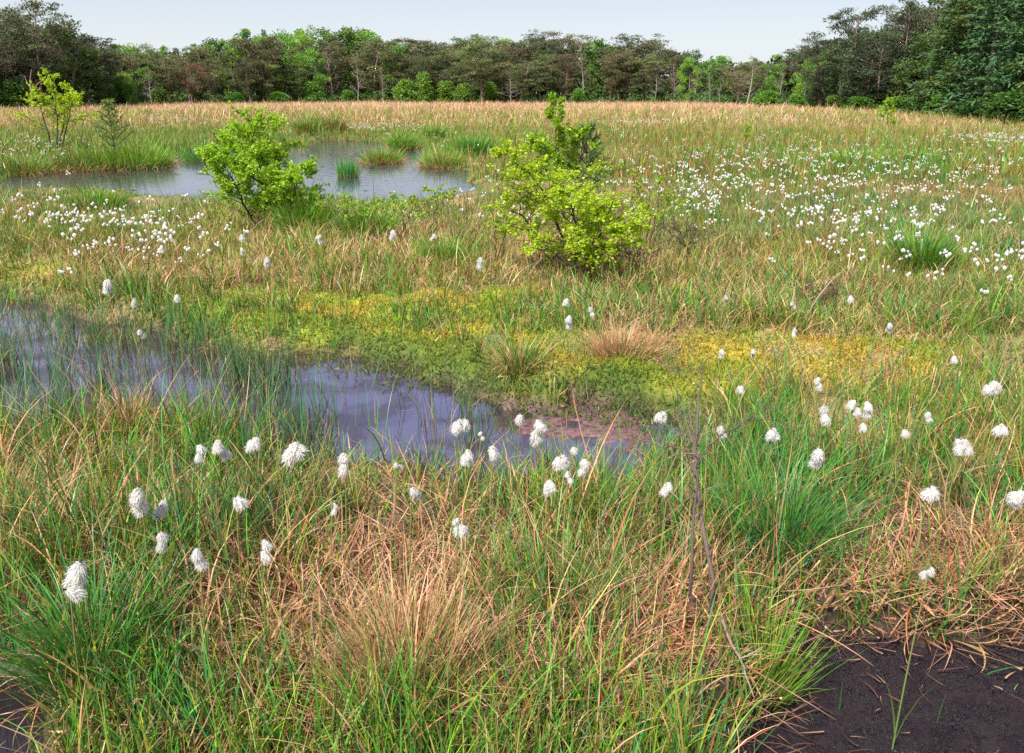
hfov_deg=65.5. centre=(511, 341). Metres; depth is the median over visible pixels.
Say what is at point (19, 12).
pine tree
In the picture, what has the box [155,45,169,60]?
broadleaf tree
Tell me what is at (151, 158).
grass tussock
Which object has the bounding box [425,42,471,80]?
pine tree
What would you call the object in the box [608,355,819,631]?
dead sapling
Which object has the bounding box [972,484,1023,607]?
cottongrass
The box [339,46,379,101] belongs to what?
pine tree
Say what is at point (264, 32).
spruce tree
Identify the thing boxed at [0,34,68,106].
pine tree
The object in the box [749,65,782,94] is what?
pine tree
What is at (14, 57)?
pine tree
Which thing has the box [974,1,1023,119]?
spruce tree
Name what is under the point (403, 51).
broadleaf tree
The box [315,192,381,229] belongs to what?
birch sapling
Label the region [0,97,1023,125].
moor grass
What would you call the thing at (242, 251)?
cottongrass
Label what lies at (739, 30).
sky
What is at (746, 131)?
birch sapling
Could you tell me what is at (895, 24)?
pine tree
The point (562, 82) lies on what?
pine tree
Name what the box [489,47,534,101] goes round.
pine tree
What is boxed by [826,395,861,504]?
cottongrass
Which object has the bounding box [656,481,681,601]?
cottongrass
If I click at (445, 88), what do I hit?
bush
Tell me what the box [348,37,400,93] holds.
pine tree
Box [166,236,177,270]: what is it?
cottongrass
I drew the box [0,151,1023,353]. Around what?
bog grass
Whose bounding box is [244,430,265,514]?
cottongrass
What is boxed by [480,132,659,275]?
birch shrub
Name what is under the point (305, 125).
grass tussock
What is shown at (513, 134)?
birch sapling
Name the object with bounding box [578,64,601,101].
broadleaf tree
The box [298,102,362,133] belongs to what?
grass tussock
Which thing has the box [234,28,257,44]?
broadleaf tree
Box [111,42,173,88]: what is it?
pine tree
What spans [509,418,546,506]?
cottongrass
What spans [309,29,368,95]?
broadleaf tree
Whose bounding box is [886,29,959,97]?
broadleaf tree
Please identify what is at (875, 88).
pine tree
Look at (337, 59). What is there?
pine tree
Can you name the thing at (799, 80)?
broadleaf tree
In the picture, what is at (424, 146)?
pond bank sedge
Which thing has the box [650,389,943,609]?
grass tussock
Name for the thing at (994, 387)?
cottongrass
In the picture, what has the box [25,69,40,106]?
dead tree
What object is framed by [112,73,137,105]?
bush
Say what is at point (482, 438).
cottongrass
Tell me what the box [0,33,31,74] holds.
pine tree
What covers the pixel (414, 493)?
cottongrass
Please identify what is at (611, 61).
pine tree
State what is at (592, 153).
young pine
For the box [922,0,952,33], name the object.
broadleaf tree
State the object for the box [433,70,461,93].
pine tree
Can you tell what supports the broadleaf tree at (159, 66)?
on the ground at (830, 614)
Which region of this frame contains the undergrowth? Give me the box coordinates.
[0,89,976,110]
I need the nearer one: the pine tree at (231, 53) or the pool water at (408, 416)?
the pool water at (408, 416)
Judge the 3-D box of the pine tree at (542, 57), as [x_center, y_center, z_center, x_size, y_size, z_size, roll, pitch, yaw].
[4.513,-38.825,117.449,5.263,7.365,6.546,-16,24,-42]
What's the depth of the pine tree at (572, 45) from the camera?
129.36 m
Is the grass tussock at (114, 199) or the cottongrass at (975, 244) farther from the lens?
the grass tussock at (114, 199)
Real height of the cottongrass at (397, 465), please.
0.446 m
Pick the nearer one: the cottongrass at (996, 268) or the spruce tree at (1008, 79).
the cottongrass at (996, 268)
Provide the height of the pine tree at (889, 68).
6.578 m
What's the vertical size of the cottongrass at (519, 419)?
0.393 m
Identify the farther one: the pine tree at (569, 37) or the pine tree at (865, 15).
the pine tree at (569, 37)
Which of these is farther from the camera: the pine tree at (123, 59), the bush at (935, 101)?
the pine tree at (123, 59)
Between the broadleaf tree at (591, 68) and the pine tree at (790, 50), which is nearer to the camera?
the pine tree at (790, 50)
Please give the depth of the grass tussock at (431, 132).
27.85 m
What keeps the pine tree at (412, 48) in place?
on the ground at (830, 614)
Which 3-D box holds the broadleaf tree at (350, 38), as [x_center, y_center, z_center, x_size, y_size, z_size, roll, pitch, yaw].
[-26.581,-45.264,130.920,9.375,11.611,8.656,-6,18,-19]
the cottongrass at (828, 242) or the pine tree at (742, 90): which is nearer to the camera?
the cottongrass at (828, 242)
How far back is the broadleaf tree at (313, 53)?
116.55 m
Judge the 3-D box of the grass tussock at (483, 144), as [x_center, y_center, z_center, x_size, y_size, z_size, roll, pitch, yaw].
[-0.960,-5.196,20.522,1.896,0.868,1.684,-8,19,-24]
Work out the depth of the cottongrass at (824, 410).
3.19 m
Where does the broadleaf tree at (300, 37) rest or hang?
on the ground at (830, 614)
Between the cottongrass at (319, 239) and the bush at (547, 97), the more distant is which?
the bush at (547, 97)
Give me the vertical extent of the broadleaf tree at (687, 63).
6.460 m
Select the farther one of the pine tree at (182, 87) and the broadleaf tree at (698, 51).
the broadleaf tree at (698, 51)
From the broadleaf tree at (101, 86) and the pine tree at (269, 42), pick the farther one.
the pine tree at (269, 42)
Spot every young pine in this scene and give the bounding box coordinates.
[92,97,134,149]
[557,121,614,202]
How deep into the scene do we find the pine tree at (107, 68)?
83.50 m
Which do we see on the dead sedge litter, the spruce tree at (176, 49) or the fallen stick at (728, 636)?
the fallen stick at (728, 636)
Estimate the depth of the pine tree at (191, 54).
112.76 m
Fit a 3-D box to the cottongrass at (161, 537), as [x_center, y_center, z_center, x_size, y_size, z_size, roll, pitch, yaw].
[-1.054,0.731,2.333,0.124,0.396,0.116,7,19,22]
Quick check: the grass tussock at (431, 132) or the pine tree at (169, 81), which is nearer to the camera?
the grass tussock at (431, 132)
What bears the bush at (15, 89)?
on the ground at (830, 614)
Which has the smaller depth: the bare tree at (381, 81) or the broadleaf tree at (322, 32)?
the bare tree at (381, 81)
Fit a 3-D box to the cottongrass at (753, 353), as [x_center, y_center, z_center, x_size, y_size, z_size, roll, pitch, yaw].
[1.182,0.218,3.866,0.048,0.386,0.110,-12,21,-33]
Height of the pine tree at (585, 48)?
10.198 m
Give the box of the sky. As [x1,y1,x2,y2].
[0,0,946,92]
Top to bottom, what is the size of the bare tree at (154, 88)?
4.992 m
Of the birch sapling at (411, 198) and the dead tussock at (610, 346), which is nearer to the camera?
the dead tussock at (610, 346)
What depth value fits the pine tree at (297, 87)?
116.31 m
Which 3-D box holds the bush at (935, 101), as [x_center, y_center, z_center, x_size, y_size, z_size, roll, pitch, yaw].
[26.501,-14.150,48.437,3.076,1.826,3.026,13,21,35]
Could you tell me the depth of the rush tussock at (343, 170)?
16.76 m
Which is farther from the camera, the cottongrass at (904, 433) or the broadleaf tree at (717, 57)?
the broadleaf tree at (717, 57)
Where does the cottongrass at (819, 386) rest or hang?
on the ground at (830, 614)
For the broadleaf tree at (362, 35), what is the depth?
128.56 m
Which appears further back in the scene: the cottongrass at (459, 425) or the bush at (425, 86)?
the bush at (425, 86)
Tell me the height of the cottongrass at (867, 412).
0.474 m
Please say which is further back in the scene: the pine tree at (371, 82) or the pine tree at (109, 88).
the pine tree at (371, 82)
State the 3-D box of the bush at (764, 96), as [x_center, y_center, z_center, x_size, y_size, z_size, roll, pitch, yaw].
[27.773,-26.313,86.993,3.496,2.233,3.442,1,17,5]
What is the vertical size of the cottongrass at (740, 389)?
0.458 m
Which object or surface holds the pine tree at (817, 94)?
on the ground at (830, 614)
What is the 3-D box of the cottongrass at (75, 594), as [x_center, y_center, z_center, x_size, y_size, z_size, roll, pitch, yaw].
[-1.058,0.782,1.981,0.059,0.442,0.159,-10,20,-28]
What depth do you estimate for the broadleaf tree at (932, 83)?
49.34 m
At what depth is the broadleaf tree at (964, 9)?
47.12 m
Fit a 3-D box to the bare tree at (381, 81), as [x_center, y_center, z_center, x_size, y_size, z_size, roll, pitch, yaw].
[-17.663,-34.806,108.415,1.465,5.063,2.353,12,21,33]
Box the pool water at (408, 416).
[0,297,698,486]
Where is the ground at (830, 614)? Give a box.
[0,94,1023,752]
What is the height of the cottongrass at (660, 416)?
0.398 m
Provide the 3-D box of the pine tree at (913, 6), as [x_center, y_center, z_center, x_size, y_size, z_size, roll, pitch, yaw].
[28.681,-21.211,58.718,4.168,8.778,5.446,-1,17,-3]
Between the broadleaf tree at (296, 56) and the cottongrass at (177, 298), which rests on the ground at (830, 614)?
the broadleaf tree at (296, 56)
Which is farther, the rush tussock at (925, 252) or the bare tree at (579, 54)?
the bare tree at (579, 54)
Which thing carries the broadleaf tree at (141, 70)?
on the ground at (830, 614)
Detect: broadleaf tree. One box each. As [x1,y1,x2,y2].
[0,26,47,104]
[28,19,108,105]
[56,47,109,106]
[75,54,124,104]
[111,72,136,97]
[116,42,143,91]
[129,59,165,101]
[142,48,175,82]
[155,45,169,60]
[190,43,217,101]
[199,37,232,95]
[211,46,258,99]
[212,38,232,92]
[219,37,259,91]
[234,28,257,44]
[252,33,284,95]
[268,29,298,94]
[280,50,318,102]
[283,28,317,82]
[283,29,325,93]
[290,47,330,101]
[305,25,341,90]
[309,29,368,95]
[325,27,370,94]
[338,26,367,91]
[346,30,388,96]
[361,29,384,89]
[378,45,413,100]
[380,40,412,89]
[497,38,514,92]
[576,36,614,95]
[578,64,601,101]
[667,49,703,87]
[668,55,704,98]
[675,57,701,100]
[695,59,719,93]
[705,56,736,99]
[714,55,729,88]
[746,64,774,98]
[758,74,781,100]
[762,62,791,101]
[767,51,800,91]
[770,54,785,63]
[789,60,815,103]
[795,67,807,94]
[802,50,844,106]
[819,44,868,101]
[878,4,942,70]
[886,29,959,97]
[912,12,993,101]
[916,0,1003,88]
[918,48,957,109]
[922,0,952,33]
[925,0,1011,109]
[1000,60,1023,91]
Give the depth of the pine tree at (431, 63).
121.87 m
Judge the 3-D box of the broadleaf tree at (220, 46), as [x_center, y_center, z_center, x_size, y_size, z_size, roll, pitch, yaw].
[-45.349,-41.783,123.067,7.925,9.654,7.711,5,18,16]
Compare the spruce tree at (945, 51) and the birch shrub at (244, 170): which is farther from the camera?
the spruce tree at (945, 51)
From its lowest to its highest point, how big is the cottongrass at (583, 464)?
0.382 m
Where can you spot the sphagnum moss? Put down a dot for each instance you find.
(622, 360)
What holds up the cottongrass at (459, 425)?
on the ground at (830, 614)
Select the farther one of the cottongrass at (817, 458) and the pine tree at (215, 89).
the pine tree at (215, 89)
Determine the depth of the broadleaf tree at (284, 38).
123.62 m
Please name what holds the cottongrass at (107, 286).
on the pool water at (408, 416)
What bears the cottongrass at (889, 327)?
on the ground at (830, 614)
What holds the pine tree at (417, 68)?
on the ground at (830, 614)
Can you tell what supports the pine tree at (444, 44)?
on the ground at (830, 614)
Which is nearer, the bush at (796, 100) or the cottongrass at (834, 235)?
the cottongrass at (834, 235)
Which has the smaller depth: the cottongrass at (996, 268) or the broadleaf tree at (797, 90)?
the cottongrass at (996, 268)
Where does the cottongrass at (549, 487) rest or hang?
on the ground at (830, 614)
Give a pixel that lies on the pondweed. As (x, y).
(208, 174)
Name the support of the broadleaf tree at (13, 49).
on the ground at (830, 614)
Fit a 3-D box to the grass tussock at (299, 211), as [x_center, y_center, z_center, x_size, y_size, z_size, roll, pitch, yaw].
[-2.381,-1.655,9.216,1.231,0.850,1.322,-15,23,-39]
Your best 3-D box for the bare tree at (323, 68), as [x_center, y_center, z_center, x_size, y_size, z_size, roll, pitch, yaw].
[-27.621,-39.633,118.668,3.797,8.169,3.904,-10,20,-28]
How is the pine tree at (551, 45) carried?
on the ground at (830, 614)
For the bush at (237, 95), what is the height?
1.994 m
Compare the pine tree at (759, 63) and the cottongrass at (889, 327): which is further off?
the pine tree at (759, 63)
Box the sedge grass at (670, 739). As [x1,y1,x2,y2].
[0,255,1023,752]
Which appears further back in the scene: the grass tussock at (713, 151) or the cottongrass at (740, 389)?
the grass tussock at (713, 151)
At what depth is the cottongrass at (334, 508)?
2.45 m
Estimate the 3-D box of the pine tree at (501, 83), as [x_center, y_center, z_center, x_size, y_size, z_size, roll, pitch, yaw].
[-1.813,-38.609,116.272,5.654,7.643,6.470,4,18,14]
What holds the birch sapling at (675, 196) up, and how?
on the ground at (830, 614)
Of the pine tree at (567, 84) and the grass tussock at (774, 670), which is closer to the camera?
the grass tussock at (774, 670)
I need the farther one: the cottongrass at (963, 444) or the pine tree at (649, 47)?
the pine tree at (649, 47)
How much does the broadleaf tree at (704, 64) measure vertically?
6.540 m
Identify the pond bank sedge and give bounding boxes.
[115,124,474,157]
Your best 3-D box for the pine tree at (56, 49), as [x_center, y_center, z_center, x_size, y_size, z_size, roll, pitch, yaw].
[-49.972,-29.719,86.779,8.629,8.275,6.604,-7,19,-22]
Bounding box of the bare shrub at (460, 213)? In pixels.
[440,181,491,246]
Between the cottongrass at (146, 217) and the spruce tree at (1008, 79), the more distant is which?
the spruce tree at (1008, 79)
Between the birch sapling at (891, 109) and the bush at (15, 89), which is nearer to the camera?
the birch sapling at (891, 109)
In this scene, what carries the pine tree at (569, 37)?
on the ground at (830, 614)
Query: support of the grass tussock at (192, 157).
in the pond water at (186, 178)
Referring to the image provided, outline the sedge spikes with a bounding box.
[18,303,1023,752]
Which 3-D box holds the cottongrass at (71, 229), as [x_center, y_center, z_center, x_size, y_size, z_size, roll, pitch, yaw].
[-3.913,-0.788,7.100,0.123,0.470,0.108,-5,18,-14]
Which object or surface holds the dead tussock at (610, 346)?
on the ground at (830, 614)
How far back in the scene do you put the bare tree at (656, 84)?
115.14 m
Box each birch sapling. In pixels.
[9,67,97,154]
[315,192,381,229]
[373,184,430,239]
[426,183,457,236]
[481,205,512,259]
[487,117,516,196]
[618,162,683,253]
[663,183,694,235]
[743,123,752,145]
[877,97,896,125]
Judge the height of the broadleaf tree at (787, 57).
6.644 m
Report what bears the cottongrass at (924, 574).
on the peat mud
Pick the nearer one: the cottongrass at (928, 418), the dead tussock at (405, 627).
the dead tussock at (405, 627)
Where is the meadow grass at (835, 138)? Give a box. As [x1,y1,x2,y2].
[0,106,1023,187]
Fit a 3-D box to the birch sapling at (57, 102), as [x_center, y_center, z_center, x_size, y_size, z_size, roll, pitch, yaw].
[-11.918,-6.045,20.950,2.116,2.194,1.597,-5,18,-14]
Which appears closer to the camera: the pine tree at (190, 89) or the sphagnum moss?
the sphagnum moss
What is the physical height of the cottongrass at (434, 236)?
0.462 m
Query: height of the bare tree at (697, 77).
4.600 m
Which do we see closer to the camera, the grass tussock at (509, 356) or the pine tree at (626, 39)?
the grass tussock at (509, 356)
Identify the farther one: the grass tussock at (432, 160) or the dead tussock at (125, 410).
the grass tussock at (432, 160)
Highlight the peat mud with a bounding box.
[722,634,1023,752]
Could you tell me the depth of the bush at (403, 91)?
115.95 m
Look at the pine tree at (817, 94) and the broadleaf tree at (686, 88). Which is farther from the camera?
the broadleaf tree at (686, 88)
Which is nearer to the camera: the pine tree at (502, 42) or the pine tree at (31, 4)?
the pine tree at (31, 4)
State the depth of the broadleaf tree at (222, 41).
131.24 m
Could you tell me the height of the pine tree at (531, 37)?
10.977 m
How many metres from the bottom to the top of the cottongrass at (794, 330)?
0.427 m
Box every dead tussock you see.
[52,365,184,445]
[243,499,585,752]
[568,300,682,363]
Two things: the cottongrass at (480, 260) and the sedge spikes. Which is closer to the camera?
the sedge spikes
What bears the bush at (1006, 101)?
on the ground at (830, 614)
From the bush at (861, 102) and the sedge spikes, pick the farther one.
the bush at (861, 102)
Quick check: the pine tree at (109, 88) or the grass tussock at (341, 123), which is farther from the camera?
the pine tree at (109, 88)
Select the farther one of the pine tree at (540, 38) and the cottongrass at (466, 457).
the pine tree at (540, 38)
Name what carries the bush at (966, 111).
on the ground at (830, 614)
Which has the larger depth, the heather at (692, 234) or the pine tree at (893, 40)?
the pine tree at (893, 40)
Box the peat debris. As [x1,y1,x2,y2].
[692,612,1023,752]
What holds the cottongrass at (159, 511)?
on the ground at (830, 614)
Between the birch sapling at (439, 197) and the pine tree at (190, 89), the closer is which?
the birch sapling at (439, 197)
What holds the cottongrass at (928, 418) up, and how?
on the ground at (830, 614)
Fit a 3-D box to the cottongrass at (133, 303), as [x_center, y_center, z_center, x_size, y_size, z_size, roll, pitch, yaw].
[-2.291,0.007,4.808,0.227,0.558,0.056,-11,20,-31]
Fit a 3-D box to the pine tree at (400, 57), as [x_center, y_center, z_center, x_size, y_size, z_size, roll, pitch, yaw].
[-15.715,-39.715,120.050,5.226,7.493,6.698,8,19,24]
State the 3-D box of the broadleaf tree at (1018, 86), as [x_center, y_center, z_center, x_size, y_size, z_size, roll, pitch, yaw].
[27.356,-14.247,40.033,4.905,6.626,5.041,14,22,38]
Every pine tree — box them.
[0,0,74,107]
[0,4,37,28]
[0,11,33,84]
[0,15,39,49]
[0,31,32,87]
[0,32,59,93]
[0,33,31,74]
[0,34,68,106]
[0,54,28,95]
[27,28,94,74]
[40,49,86,104]
[60,37,121,88]
[62,32,126,104]
[100,57,126,90]
[109,53,146,88]
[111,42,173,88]
[141,49,183,96]
[145,55,190,104]
[158,61,199,102]
[170,62,207,104]
[173,43,221,98]
[200,61,229,102]
[203,49,253,91]
[215,38,284,101]
[229,56,262,103]
[243,34,289,91]
[244,59,280,102]
[280,64,317,100]
[285,44,326,86]
[295,39,351,97]
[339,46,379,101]
[344,42,400,101]
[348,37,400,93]
[383,52,422,86]
[386,37,441,55]
[398,55,432,93]
[402,38,451,75]
[410,55,449,87]
[423,47,474,87]
[424,64,447,93]
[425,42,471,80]
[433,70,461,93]
[439,40,470,72]
[446,39,510,102]
[446,54,482,89]
[449,33,499,78]
[473,45,509,89]
[473,55,514,82]
[480,40,518,97]
[482,49,515,101]
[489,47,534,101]
[498,47,531,99]
[499,40,558,101]
[501,59,553,100]
[505,62,534,102]
[510,34,559,94]
[513,37,573,94]
[523,51,558,101]
[523,52,564,93]
[526,28,565,85]
[540,30,592,94]
[543,54,582,95]
[548,53,587,97]
[554,38,594,96]
[578,42,601,77]
[594,51,636,100]
[598,47,637,101]
[600,40,643,99]
[601,49,645,100]
[603,61,646,99]
[610,36,660,84]
[617,33,664,81]
[625,39,677,89]
[627,52,672,101]
[654,43,680,79]
[656,52,697,95]
[714,63,754,101]
[726,69,749,104]
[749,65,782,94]
[751,61,775,77]
[782,46,820,55]
[788,30,843,107]
[794,39,856,90]
[794,45,836,91]
[810,49,870,94]
[822,4,883,102]
[833,32,905,109]
[839,24,887,85]
[843,38,898,96]
[845,50,889,97]
[866,32,929,90]
[867,34,934,103]
[875,11,948,87]
[877,0,948,97]
[880,17,930,31]
[902,0,949,98]
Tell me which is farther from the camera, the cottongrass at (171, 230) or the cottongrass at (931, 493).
the cottongrass at (171, 230)
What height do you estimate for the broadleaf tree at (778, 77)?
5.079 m
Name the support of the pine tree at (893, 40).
on the ground at (830, 614)
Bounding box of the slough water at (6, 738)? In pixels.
[0,677,47,752]
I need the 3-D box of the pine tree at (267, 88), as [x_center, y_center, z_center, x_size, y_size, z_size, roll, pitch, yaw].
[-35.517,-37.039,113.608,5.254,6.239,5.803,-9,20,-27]
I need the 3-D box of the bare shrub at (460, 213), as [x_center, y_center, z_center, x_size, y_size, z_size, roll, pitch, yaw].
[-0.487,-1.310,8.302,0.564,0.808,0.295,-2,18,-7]
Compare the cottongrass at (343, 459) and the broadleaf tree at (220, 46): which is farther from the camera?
the broadleaf tree at (220, 46)
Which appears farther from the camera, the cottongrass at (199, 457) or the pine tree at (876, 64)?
the pine tree at (876, 64)
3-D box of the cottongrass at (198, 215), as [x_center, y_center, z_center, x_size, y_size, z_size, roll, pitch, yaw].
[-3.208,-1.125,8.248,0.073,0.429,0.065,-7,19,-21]
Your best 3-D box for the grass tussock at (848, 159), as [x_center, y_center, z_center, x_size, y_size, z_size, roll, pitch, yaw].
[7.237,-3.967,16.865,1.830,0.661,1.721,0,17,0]
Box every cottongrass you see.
[0,110,1023,250]
[61,226,77,265]
[62,558,120,680]
[64,573,95,725]
[94,277,124,370]
[99,210,111,251]
[107,236,114,265]
[117,298,150,380]
[127,217,142,246]
[128,485,176,608]
[130,328,150,412]
[131,229,140,267]
[139,214,153,249]
[151,234,165,276]
[151,497,173,590]
[151,526,170,642]
[156,538,210,684]
[158,245,170,274]
[162,222,168,261]
[162,293,185,369]
[164,226,175,268]
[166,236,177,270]
[194,439,213,541]
[197,212,203,252]
[199,231,208,263]
[205,434,236,529]
[220,486,249,623]
[239,233,251,288]
[240,247,250,295]
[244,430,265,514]
[257,256,269,319]
[260,538,274,658]
[281,440,308,535]
[304,496,337,598]
[316,234,322,271]
[321,448,362,566]
[381,457,413,572]
[384,229,395,271]
[400,485,429,603]
[429,518,476,632]
[430,233,436,280]
[436,448,473,549]
[443,417,470,516]
[452,517,485,635]
[463,431,490,528]
[467,256,483,304]
[487,439,500,532]
[501,411,527,488]
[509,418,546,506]
[529,476,561,570]
[533,448,569,563]
[553,440,577,538]
[554,314,572,391]
[555,296,572,346]
[560,465,574,595]
[570,452,593,533]
[583,306,594,363]
[653,410,669,479]
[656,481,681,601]
[697,345,725,421]
[707,425,726,525]
[712,295,730,366]
[713,385,745,476]
[744,348,762,416]
[761,424,781,512]
[782,326,796,390]
[784,301,796,357]
[785,447,824,542]
[800,376,822,434]
[810,404,831,494]
[822,240,834,251]
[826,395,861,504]
[828,228,836,275]
[837,294,853,359]
[840,420,871,509]
[845,400,877,508]
[871,322,891,391]
[872,237,885,277]
[876,428,910,517]
[880,564,969,748]
[882,265,894,299]
[885,234,900,272]
[886,479,940,602]
[907,405,932,506]
[930,349,957,438]
[937,248,947,282]
[940,436,974,538]
[960,247,971,274]
[962,257,979,315]
[964,242,978,270]
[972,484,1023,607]
[977,286,988,315]
[978,378,1002,451]
[979,422,1011,509]
[994,253,1004,283]
[994,265,1006,290]
[1006,275,1012,301]
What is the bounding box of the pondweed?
[29,149,447,184]
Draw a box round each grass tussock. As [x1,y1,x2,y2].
[0,143,65,176]
[0,483,229,747]
[38,133,136,171]
[62,181,130,209]
[74,131,186,170]
[175,142,236,162]
[250,165,355,235]
[283,101,334,134]
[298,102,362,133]
[325,176,410,239]
[355,142,407,164]
[380,123,422,149]
[408,218,486,268]
[410,143,477,168]
[419,114,455,139]
[425,446,682,724]
[447,123,499,157]
[478,321,569,383]
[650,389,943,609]
[658,137,738,162]
[685,542,890,727]
[818,144,898,167]
[863,142,967,165]
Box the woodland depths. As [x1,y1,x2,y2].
[1,0,1010,105]
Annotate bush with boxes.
[0,77,37,108]
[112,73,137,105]
[121,84,137,105]
[146,88,173,104]
[229,92,245,102]
[266,91,285,103]
[340,89,356,102]
[391,78,416,102]
[412,71,435,102]
[431,80,456,102]
[453,82,475,102]
[478,81,502,102]
[543,90,559,101]
[570,88,586,103]
[751,89,782,106]
[787,94,805,107]
[824,94,850,110]
[842,96,878,112]
[866,85,893,108]
[883,95,918,114]
[908,95,937,113]
[918,94,963,117]
[945,96,1002,118]
[973,89,1023,124]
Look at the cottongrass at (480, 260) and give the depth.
5.99 m
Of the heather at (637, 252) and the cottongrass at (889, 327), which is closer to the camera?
the cottongrass at (889, 327)
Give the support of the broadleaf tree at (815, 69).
on the ground at (830, 614)
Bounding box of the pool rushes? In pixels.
[0,265,708,487]
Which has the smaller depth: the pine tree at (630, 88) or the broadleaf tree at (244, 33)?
the pine tree at (630, 88)
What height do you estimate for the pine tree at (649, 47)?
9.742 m
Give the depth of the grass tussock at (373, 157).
19.90 m
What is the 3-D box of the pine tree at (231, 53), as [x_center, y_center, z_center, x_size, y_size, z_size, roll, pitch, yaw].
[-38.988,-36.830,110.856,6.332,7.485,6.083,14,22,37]
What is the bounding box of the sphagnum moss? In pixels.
[0,215,988,438]
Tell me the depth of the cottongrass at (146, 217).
7.73 m
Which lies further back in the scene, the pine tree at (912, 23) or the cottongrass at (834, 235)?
the pine tree at (912, 23)
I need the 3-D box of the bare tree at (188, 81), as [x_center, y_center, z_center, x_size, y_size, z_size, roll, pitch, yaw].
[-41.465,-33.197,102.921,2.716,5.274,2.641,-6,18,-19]
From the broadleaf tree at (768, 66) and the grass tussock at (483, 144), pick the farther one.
the broadleaf tree at (768, 66)
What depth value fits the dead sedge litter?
2.62 m
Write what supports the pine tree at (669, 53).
on the ground at (830, 614)
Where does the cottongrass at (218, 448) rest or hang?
on the ground at (830, 614)
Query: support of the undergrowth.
on the ground at (830, 614)
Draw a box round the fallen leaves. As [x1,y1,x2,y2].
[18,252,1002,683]
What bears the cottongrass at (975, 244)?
on the ground at (830, 614)
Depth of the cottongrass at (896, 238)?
6.84 m
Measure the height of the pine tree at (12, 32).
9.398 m
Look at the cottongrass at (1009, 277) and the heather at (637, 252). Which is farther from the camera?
the heather at (637, 252)
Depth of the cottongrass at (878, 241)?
6.68 m
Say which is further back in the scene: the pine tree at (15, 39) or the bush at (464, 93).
the bush at (464, 93)
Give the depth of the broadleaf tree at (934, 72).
51.51 m
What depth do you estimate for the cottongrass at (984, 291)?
5.45 m
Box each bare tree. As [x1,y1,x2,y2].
[139,63,167,103]
[179,64,198,102]
[318,46,340,102]
[350,56,366,101]
[376,67,387,95]
[494,72,521,102]
[573,52,596,96]
[650,64,663,96]
[669,64,682,94]
[690,69,702,100]
[702,72,714,95]
[715,75,723,102]
[725,56,764,104]
[770,64,788,98]
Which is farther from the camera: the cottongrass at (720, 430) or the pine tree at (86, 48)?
the pine tree at (86, 48)
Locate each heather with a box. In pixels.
[527,227,573,258]
[547,246,629,278]
[595,231,683,270]
[654,218,732,250]
[787,278,844,306]
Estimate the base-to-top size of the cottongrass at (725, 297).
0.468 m
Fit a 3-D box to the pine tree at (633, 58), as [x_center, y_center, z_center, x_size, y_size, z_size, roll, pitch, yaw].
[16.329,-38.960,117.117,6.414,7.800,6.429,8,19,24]
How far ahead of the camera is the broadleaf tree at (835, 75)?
73.48 m
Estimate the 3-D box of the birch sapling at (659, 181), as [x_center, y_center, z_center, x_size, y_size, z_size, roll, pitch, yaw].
[1.400,-1.332,7.983,0.631,0.922,0.414,8,19,23]
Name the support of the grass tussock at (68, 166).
on the pond water at (186, 178)
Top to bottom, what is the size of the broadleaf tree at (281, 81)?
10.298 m
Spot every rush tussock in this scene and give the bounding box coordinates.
[333,153,362,176]
[865,198,990,277]
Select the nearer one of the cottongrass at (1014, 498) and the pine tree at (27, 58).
the cottongrass at (1014, 498)
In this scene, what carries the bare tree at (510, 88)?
on the ground at (830, 614)
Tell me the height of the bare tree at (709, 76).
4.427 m
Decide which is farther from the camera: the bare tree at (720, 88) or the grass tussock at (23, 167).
the bare tree at (720, 88)
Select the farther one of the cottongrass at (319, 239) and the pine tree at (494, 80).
the pine tree at (494, 80)
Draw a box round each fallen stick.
[718,612,760,696]
[775,635,820,659]
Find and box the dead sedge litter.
[0,227,1023,752]
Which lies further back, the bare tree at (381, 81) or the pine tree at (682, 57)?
the pine tree at (682, 57)
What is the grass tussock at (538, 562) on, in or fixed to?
on the ground at (830, 614)
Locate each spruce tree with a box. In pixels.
[172,48,194,100]
[260,29,276,90]
[897,0,987,117]
[932,0,1023,118]
[959,0,1023,120]
[960,0,1008,96]
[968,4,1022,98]
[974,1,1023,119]
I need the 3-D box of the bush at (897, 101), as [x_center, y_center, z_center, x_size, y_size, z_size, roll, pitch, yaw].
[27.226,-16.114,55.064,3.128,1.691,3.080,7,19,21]
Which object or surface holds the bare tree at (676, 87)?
on the ground at (830, 614)
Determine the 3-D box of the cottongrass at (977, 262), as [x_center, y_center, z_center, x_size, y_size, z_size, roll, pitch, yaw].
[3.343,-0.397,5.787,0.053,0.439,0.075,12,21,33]
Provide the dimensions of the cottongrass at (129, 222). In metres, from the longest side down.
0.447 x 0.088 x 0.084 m
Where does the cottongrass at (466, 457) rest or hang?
on the ground at (830, 614)
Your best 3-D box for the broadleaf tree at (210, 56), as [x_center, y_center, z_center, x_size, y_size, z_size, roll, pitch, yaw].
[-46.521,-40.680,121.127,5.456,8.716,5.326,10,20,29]
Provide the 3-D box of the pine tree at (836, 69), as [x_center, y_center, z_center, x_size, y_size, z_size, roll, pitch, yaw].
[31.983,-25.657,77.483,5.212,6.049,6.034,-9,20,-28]
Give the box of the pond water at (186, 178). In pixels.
[0,141,478,201]
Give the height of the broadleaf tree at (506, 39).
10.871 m
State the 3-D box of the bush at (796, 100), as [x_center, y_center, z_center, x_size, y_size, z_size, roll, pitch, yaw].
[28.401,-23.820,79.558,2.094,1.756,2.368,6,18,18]
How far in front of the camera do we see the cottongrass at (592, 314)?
4.67 m
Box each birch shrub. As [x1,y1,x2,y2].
[193,100,330,229]
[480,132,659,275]
[513,92,609,220]

